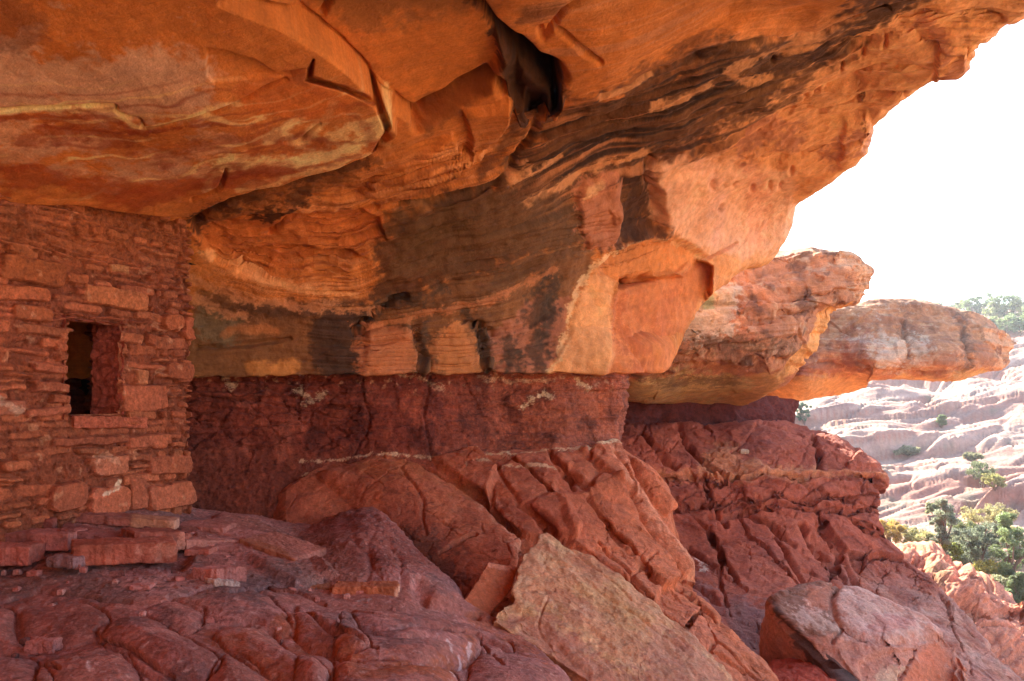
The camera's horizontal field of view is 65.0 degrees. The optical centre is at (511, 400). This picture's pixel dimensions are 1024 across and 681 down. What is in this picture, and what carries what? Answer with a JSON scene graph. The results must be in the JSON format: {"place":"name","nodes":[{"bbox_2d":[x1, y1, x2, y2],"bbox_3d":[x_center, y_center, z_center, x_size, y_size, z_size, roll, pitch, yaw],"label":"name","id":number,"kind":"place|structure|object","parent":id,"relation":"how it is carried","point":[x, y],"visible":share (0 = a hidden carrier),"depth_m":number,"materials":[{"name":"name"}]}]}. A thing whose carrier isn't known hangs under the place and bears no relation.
{"place":"outdoors","nodes":[
{"label":"outdoors","id":0,"kind":"place"},
{"bbox_2d":[0,507,571,680],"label":"floor","id":1,"kind":"structure","parent":0,"point":[435,626],"depth_m":4.27,"materials":[{"name":"red stone"}]},
{"bbox_2d":[11,653,18,658],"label":"stone chip","id":2,"kind":"object","parent":1,"relation":"on","point":[15,655],"visible":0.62,"depth_m":3.63,"materials":[{"name":"stone"}]},
{"bbox_2d":[12,569,21,574],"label":"stone chip","id":3,"kind":"object","parent":1,"relation":"on","point":[17,571],"visible":1,"depth_m":4.64,"materials":[{"name":"stone"}]},
{"bbox_2d":[12,586,21,591],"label":"stone chip","id":4,"kind":"object","parent":1,"relation":"on","point":[17,588],"visible":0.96,"depth_m":4.40,"materials":[{"name":"stone"}]},
{"bbox_2d":[0,541,44,566],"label":"stone block","id":5,"kind":"object","parent":1,"relation":"on","point":[20,553],"depth_m":4.73,"materials":[{"name":"stone"}]},
{"bbox_2d":[19,637,30,645],"bbox_3d":[-2.299,1.135,3.795,0.037,0.038,0.038,0,0,0],"label":"stone chip","id":6,"kind":"object","parent":1,"relation":"on","point":[22,641],"visible":0.65,"depth_m":3.78,"materials":[{"name":"stone"}]},
{"bbox_2d":[26,569,42,576],"bbox_3d":[-2.743,0.989,4.617,0.068,0.039,0.058,0,0,0],"label":"stone chip","id":7,"kind":"object","parent":1,"relation":"on","point":[32,572],"visible":1,"depth_m":4.59,"materials":[{"name":"stone"}]},
{"bbox_2d":[23,636,62,654],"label":"stone block","id":8,"kind":"object","parent":1,"relation":"on","point":[37,645],"depth_m":3.65,"materials":[{"name":"stone"}]},
{"bbox_2d":[4,527,87,550],"bbox_3d":[-2.928,0.870,5.054,0.420,0.122,0.235,0,0,0],"label":"stone block","id":9,"kind":"object","parent":1,"relation":"on","point":[54,539],"depth_m":4.95,"materials":[{"name":"stone"}]},
{"bbox_2d":[43,517,56,527],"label":"stone block","id":10,"kind":"object","parent":1,"relation":"on","point":[50,522],"depth_m":5.19,"materials":[{"name":"stone"}]},
{"bbox_2d":[57,589,65,595],"bbox_3d":[-2.453,1.041,4.376,0.037,0.035,0.032,0,0,0],"label":"stone chip","id":11,"kind":"object","parent":1,"relation":"on","point":[61,592],"visible":1,"depth_m":4.36,"materials":[{"name":"stone"}]},
{"bbox_2d":[46,552,84,569],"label":"stone block","id":12,"kind":"object","parent":1,"relation":"on","point":[68,561],"depth_m":4.70,"materials":[{"name":"stone"}]},
{"bbox_2d":[79,566,87,572],"bbox_3d":[-2.496,0.985,4.684,0.040,0.037,0.039,0,0,0],"label":"stone chip","id":13,"kind":"object","parent":1,"relation":"on","point":[84,569],"visible":1,"depth_m":4.67,"materials":[{"name":"stone"}]},
{"bbox_2d":[60,522,123,538],"bbox_3d":[-2.692,0.882,5.220,0.419,0.167,0.324,0,0,-21],"label":"stone block","id":14,"kind":"object","parent":1,"relation":"on","point":[93,533],"depth_m":5.16,"materials":[{"name":"stone"}]},
{"bbox_2d":[0,194,196,541],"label":"stone room","id":15,"kind":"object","parent":1,"relation":"on","point":[117,282],"visible":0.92,"depth_m":5.54,"materials":[{"name":"red stone"}]},
{"bbox_2d":[71,536,177,565],"bbox_3d":[-2.397,0.927,4.976,0.590,0.159,0.282,0,0,-29],"label":"stone block","id":16,"kind":"object","parent":1,"relation":"on","point":[113,551],"depth_m":4.88,"materials":[{"name":"stone"}]},
{"bbox_2d":[75,512,179,529],"bbox_3d":[-2.737,0.817,5.558,0.800,0.175,0.231,0,0,-14],"label":"stone block","id":17,"kind":"object","parent":1,"relation":"on","point":[124,519],"depth_m":5.50,"materials":[{"name":"stone"}]},
{"bbox_2d":[138,611,146,616],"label":"stone chip","id":18,"kind":"object","parent":1,"relation":"on","point":[142,613],"visible":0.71,"depth_m":4.07,"materials":[{"name":"stone"}]},
{"bbox_2d":[129,582,155,589],"bbox_3d":[-2.054,1.036,4.469,0.120,0.046,0.104,0,0,-11],"label":"stone chip","id":19,"kind":"object","parent":1,"relation":"on","point":[142,586],"visible":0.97,"depth_m":4.43,"materials":[{"name":"stone"}]},
{"bbox_2d":[121,527,185,550],"bbox_3d":[-2.355,0.909,5.274,0.336,0.164,0.271,0,0,-44],"label":"stone block","id":20,"kind":"object","parent":1,"relation":"on","point":[177,535],"depth_m":5.23,"materials":[{"name":"stone"}]},
{"bbox_2d":[174,576,184,580],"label":"stone chip","id":21,"kind":"object","parent":1,"relation":"on","point":[179,578],"visible":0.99,"depth_m":4.65,"materials":[{"name":"stone"}]},
{"bbox_2d":[176,529,194,534],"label":"stone block","id":22,"kind":"structure","parent":1,"relation":"on","point":[191,532],"depth_m":5.67,"materials":[{"name":"stone"}]},
{"bbox_2d":[184,545,217,555],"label":"stone block","id":23,"kind":"object","parent":1,"relation":"on","point":[198,550],"depth_m":5.02,"materials":[{"name":"stone"}]},
{"bbox_2d":[204,616,213,622],"bbox_3d":[-1.540,1.118,4.088,0.048,0.043,0.048,0,0,-28],"label":"stone chip","id":24,"kind":"object","parent":1,"relation":"on","point":[208,619],"visible":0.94,"depth_m":4.07,"materials":[{"name":"stone"}]},
{"bbox_2d":[185,535,237,548],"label":"stone block","id":25,"kind":"object","parent":1,"relation":"on","point":[192,541],"depth_m":5.44,"materials":[{"name":"stone"}]},
{"bbox_2d":[185,533,191,538],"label":"stone block","id":26,"kind":"structure","parent":25,"relation":"on","point":[188,535],"depth_m":5.45,"materials":[{"name":"stone"}]},
{"bbox_2d":[192,565,246,581],"bbox_3d":[-1.744,1.041,4.790,0.177,0.128,0.270,0,0,28],"label":"stone block","id":27,"kind":"object","parent":1,"relation":"on","point":[238,573],"depth_m":4.73,"materials":[{"name":"stone"}]},
{"bbox_2d":[205,578,239,586],"bbox_3d":[-1.686,1.072,4.684,0.193,0.083,0.095,0,0,-23],"label":"stone chip","id":28,"kind":"object","parent":1,"relation":"on","point":[216,582],"visible":0.8,"depth_m":4.66,"materials":[{"name":"stone"}]},
{"bbox_2d":[208,528,266,538],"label":"stone block","id":29,"kind":"object","parent":1,"relation":"on","point":[236,533],"depth_m":5.86,"materials":[{"name":"stone"}]},
{"bbox_2d":[177,520,236,532],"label":"stone block","id":30,"kind":"object","parent":29,"relation":"on","point":[212,527],"depth_m":5.80,"materials":[{"name":"stone"}]},
{"bbox_2d":[239,531,325,560],"bbox_3d":[-1.621,1.050,5.712,0.471,0.182,0.413,0,0,20],"label":"stone block","id":31,"kind":"object","parent":1,"relation":"on","point":[280,545],"depth_m":5.66,"materials":[{"name":"stone"}]},
{"bbox_2d":[269,587,296,593],"bbox_3d":[-1.383,1.149,4.846,0.145,0.056,0.080,0,0,-42],"label":"stone chip","id":32,"kind":"object","parent":1,"relation":"on","point":[281,590],"visible":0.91,"depth_m":4.83,"materials":[{"name":"stone"}]},
{"bbox_2d":[314,597,319,602],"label":"stone chip","id":33,"kind":"object","parent":1,"relation":"on","point":[316,599],"visible":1,"depth_m":4.83,"materials":[{"name":"stone"}]},
{"bbox_2d":[311,582,331,589],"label":"stone block","id":34,"kind":"object","parent":1,"relation":"on","point":[325,586],"depth_m":5.11,"materials":[{"name":"stone"}]},
{"bbox_2d":[343,593,349,598],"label":"stone chip","id":35,"kind":"object","parent":1,"relation":"on","point":[346,596],"visible":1,"depth_m":4.94,"materials":[{"name":"stone"}]},
{"bbox_2d":[355,598,371,601],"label":"stone block","id":36,"kind":"object","parent":1,"relation":"on","point":[365,599],"depth_m":4.92,"materials":[{"name":"stone"}]},
{"bbox_2d":[332,581,399,596],"bbox_3d":[-0.923,1.210,5.102,0.424,0.119,0.180,0,0,-9],"label":"stone block","id":37,"kind":"object","parent":1,"relation":"on","point":[391,588],"depth_m":5.04,"materials":[{"name":"stone"}]},
{"bbox_2d":[465,562,517,614],"bbox_3d":[-0.163,1.390,5.847,0.289,0.388,0.772,0,0,22],"label":"stone slab","id":38,"kind":"object","parent":1,"relation":"on","point":[490,590],"depth_m":5.77,"materials":[{"name":"stone"}]},
{"bbox_2d":[64,370,629,517],"bbox_3d":[-0.970,0.498,9.370,4.069,1.843,10.203,0,0,41],"label":"rock band","id":39,"kind":"object","parent":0,"point":[257,445],"visible":0.48,"depth_m":8.00,"materials":[{"name":"red stone"}]},
{"bbox_2d":[0,0,1023,378],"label":"rock ceiling","id":40,"kind":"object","parent":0,"point":[424,188],"visible":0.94,"depth_m":6.30,"materials":[{"name":"stone"}]},
{"bbox_2d":[272,438,778,680],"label":"rock outcrop","id":41,"kind":"object","parent":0,"point":[462,518],"visible":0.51,"depth_m":7.42,"materials":[{"name":"red stone"}]},
{"bbox_2d":[493,533,731,680],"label":"stone slab","id":42,"kind":"structure","parent":41,"relation":"on","point":[574,615],"depth_m":5.46,"materials":[{"name":"stone"}]},
{"bbox_2d":[624,396,798,425],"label":"recess wall","id":43,"kind":"structure","parent":0,"point":[771,408],"depth_m":14.44,"materials":[{"name":"red stone"}]},
{"bbox_2d":[627,247,874,405],"bbox_3d":[2.539,-1.390,17.447,5.567,3.008,11.558,0,0,-14],"label":"overhanging rock","id":44,"kind":"object","parent":43,"relation":"on","point":[751,335],"visible":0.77,"depth_m":12.51,"materials":[{"name":"stone"}]},
{"bbox_2d":[766,298,1016,400],"bbox_3d":[6.914,-1.074,18.494,8.495,2.594,4.858,0,0,19],"label":"overhanging rock","id":45,"kind":"object","parent":43,"relation":"on","point":[863,344],"visible":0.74,"depth_m":16.61,"materials":[{"name":"stone"}]},
{"bbox_2d":[621,419,1022,680],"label":"rock ledge","id":46,"kind":"object","parent":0,"point":[783,504],"visible":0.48,"depth_m":12.01,"materials":[{"name":"red stone"}]},
{"bbox_2d":[738,449,748,453],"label":"stone chip","id":47,"kind":"object","parent":46,"relation":"on","point":[743,451],"visible":1,"depth_m":13.01,"materials":[{"name":"stone"}]},
{"bbox_2d":[768,658,835,680],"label":"boulder","id":48,"kind":"object","parent":46,"relation":"on","point":[790,669],"visible":0.67,"depth_m":6.94,"materials":[{"name":"stone"}]},
{"bbox_2d":[759,580,967,680],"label":"boulder","id":49,"kind":"object","parent":46,"relation":"on","point":[849,633],"visible":0.99,"depth_m":7.35,"materials":[{"name":"stone"}]},
{"bbox_2d":[780,19,1023,305],"label":"sky","id":50,"kind":"structure","parent":0,"point":[934,204],"materials":[{"name":"white"}]},
{"bbox_2d":[795,307,1023,594],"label":"canyon terrain","id":51,"kind":"structure","parent":0,"point":[879,420],"depth_m":36.30,"materials":[{"name":"white stone"}]},
{"bbox_2d":[796,402,812,424],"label":"shrub","id":52,"kind":"object","parent":51,"relation":"on","point":[801,413],"visible":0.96,"depth_m":40.15,"materials":[{"name":"green plant"}]},
{"bbox_2d":[879,518,906,543],"bbox_3d":[10.828,3.817,23.056,0.844,0.896,0.842,0,0,0],"label":"shrub","id":53,"kind":"object","parent":51,"relation":"on","point":[895,534],"visible":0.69,"depth_m":22.89,"materials":[{"name":"yellow plant"}]},
{"bbox_2d":[892,445,920,455],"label":"shrub","id":54,"kind":"object","parent":51,"relation":"on","point":[908,450],"visible":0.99,"depth_m":35.37,"materials":[{"name":"green plant"}]},
{"bbox_2d":[896,524,916,535],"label":"shrub","id":55,"kind":"object","parent":51,"relation":"on","point":[908,528],"visible":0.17,"depth_m":23.51,"materials":[{"name":"yellow plant"}]},
{"bbox_2d":[899,529,935,543],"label":"shrub","id":56,"kind":"object","parent":51,"relation":"on","point":[913,536],"visible":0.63,"depth_m":22.57,"materials":[{"name":"yellow plant"}]},
{"bbox_2d":[924,501,941,514],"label":"shrub","id":57,"kind":"object","parent":51,"relation":"on","point":[931,507],"visible":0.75,"depth_m":27.27,"materials":[{"name":"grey plant"}]},
{"bbox_2d":[936,414,947,427],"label":"shrub","id":58,"kind":"object","parent":51,"relation":"on","point":[941,421],"visible":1,"depth_m":38.77,"materials":[{"name":"green plant"}]},
{"bbox_2d":[929,496,963,556],"bbox_3d":[11.116,3.493,20.646,0.832,2.065,0.815,0,0,34],"label":"juniper tree","id":59,"kind":"object","parent":51,"relation":"on","point":[942,519],"visible":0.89,"depth_m":20.55,"materials":[{"name":"green plant"}]},
{"bbox_2d":[936,542,963,561],"bbox_3d":[11.094,4.061,20.717,1.006,0.898,1.101,0,0,-41],"label":"shrub","id":60,"kind":"object","parent":51,"relation":"on","point":[954,549],"visible":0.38,"depth_m":20.41,"materials":[{"name":"green plant"}]},
{"bbox_2d":[950,536,970,552],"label":"shrub","id":61,"kind":"object","parent":51,"relation":"on","point":[958,539],"visible":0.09,"depth_m":21.63,"materials":[{"name":"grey plant"}]},
{"bbox_2d":[954,299,968,309],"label":"rim tree","id":62,"kind":"object","parent":51,"relation":"on","point":[958,305],"visible":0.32,"depth_m":83.20,"materials":[{"name":"green plant"}]},
{"bbox_2d":[947,518,976,536],"bbox_3d":[12.898,3.801,22.948,0.821,0.897,0.865,0,0,0],"label":"shrub","id":63,"kind":"object","parent":51,"relation":"on","point":[969,523],"visible":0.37,"depth_m":22.84,"materials":[{"name":"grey plant"}]},
{"bbox_2d":[961,297,983,313],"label":"rim tree","id":64,"kind":"object","parent":51,"relation":"on","point":[967,301],"visible":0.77,"depth_m":80.94,"materials":[{"name":"green plant"}]},
{"bbox_2d":[962,451,985,460],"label":"shrub","id":65,"kind":"object","parent":51,"relation":"on","point":[972,456],"visible":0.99,"depth_m":32.60,"materials":[{"name":"green plant"}]},
{"bbox_2d":[956,540,992,564],"bbox_3d":[12.033,4.072,20.953,0.946,0.880,0.935,0,0,0],"label":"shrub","id":66,"kind":"object","parent":51,"relation":"on","point":[985,555],"visible":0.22,"depth_m":20.74,"materials":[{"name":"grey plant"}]},
{"bbox_2d":[951,521,1007,567],"bbox_3d":[11.767,3.786,20.228,1.186,1.612,1.283,0,0,-24],"label":"juniper tree","id":67,"kind":"object","parent":51,"relation":"on","point":[977,549],"visible":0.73,"depth_m":20.06,"materials":[{"name":"green plant"}]},
{"bbox_2d":[959,505,1001,532],"bbox_3d":[13.837,3.588,23.765,0.984,1.007,1.121,0,0,0],"label":"shrub","id":68,"kind":"object","parent":51,"relation":"on","point":[973,516],"visible":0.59,"depth_m":23.70,"materials":[{"name":"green plant"}]},
{"bbox_2d":[965,460,997,487],"bbox_3d":[17.490,2.786,29.964,1.153,1.129,1.065,0,0,20],"label":"shrub","id":69,"kind":"object","parent":51,"relation":"on","point":[978,466],"visible":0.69,"depth_m":29.87,"materials":[{"name":"green plant"}]},
{"bbox_2d":[973,292,995,315],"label":"rim tree","id":70,"kind":"object","parent":51,"relation":"on","point":[986,302],"visible":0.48,"depth_m":80.98,"materials":[{"name":"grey plant"}]},
{"bbox_2d":[972,558,1010,577],"bbox_3d":[11.401,4.102,19.106,0.900,0.680,0.856,0,0,0],"label":"shrub","id":71,"kind":"object","parent":51,"relation":"on","point":[989,564],"visible":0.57,"depth_m":19.05,"materials":[{"name":"green plant"}]},
{"bbox_2d":[981,301,1002,317],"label":"rim tree","id":72,"kind":"object","parent":51,"relation":"on","point":[993,313],"visible":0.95,"depth_m":74.57,"materials":[{"name":"green plant"}]},
{"bbox_2d":[980,473,1006,490],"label":"shrub","id":73,"kind":"object","parent":51,"relation":"on","point":[997,479],"visible":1,"depth_m":26.81,"materials":[{"name":"green plant"}]},
{"bbox_2d":[988,317,1001,326],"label":"rim tree","id":74,"kind":"object","parent":51,"relation":"on","point":[992,319],"visible":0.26,"depth_m":63.43,"materials":[{"name":"green plant"}]},
{"bbox_2d":[986,295,1007,317],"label":"rim tree","id":75,"kind":"object","parent":51,"relation":"on","point":[1001,300],"visible":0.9,"depth_m":74.47,"materials":[{"name":"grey plant"}]},
{"bbox_2d":[982,502,1019,525],"bbox_3d":[15.016,3.595,24.780,1.190,0.963,1.108,0,0,0],"label":"shrub","id":76,"kind":"object","parent":51,"relation":"on","point":[988,514],"visible":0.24,"depth_m":24.63,"materials":[{"name":"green plant"}]},
{"bbox_2d":[992,574,1009,587],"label":"shrub","id":77,"kind":"object","parent":51,"relation":"on","point":[1003,581],"visible":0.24,"depth_m":18.05,"materials":[{"name":"green plant"}]},
{"bbox_2d":[985,511,1023,575],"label":"juniper tree","id":78,"kind":"object","parent":51,"relation":"on","point":[1005,522],"visible":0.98,"depth_m":18.98,"materials":[{"name":"green plant"}]},
{"bbox_2d":[996,313,1018,333],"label":"rim tree","id":79,"kind":"object","parent":51,"relation":"on","point":[1001,325],"visible":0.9,"depth_m":61.84,"materials":[{"name":"green plant"}]},
{"bbox_2d":[1000,293,1023,316],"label":"rim tree","id":80,"kind":"object","parent":51,"relation":"on","point":[1008,298],"visible":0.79,"depth_m":73.83,"materials":[{"name":"green plant"}]},
{"bbox_2d":[1003,535,1023,566],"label":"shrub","id":81,"kind":"object","parent":51,"relation":"on","point":[1017,547],"visible":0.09,"depth_m":21.02,"materials":[{"name":"plant"}]},
{"bbox_2d":[1004,571,1023,603],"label":"juniper tree","id":82,"kind":"object","parent":51,"relation":"on","point":[1014,585],"visible":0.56,"depth_m":16.01,"materials":[{"name":"green plant"}]},
{"bbox_2d":[1007,295,1023,316],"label":"rim tree","id":83,"kind":"object","parent":51,"relation":"on","point":[1019,303],"visible":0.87,"depth_m":73.12,"materials":[{"name":"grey plant"}]},
{"bbox_2d":[1007,316,1023,336],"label":"rim tree","id":84,"kind":"object","parent":51,"relation":"on","point":[1020,327],"visible":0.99,"depth_m":61.22,"materials":[{"name":"green plant"}]},
{"bbox_2d":[885,537,1023,680],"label":"rock shelf","id":85,"kind":"object","parent":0,"point":[990,607],"visible":0.3,"depth_m":13.76,"materials":[{"name":"stone"}]}
]}

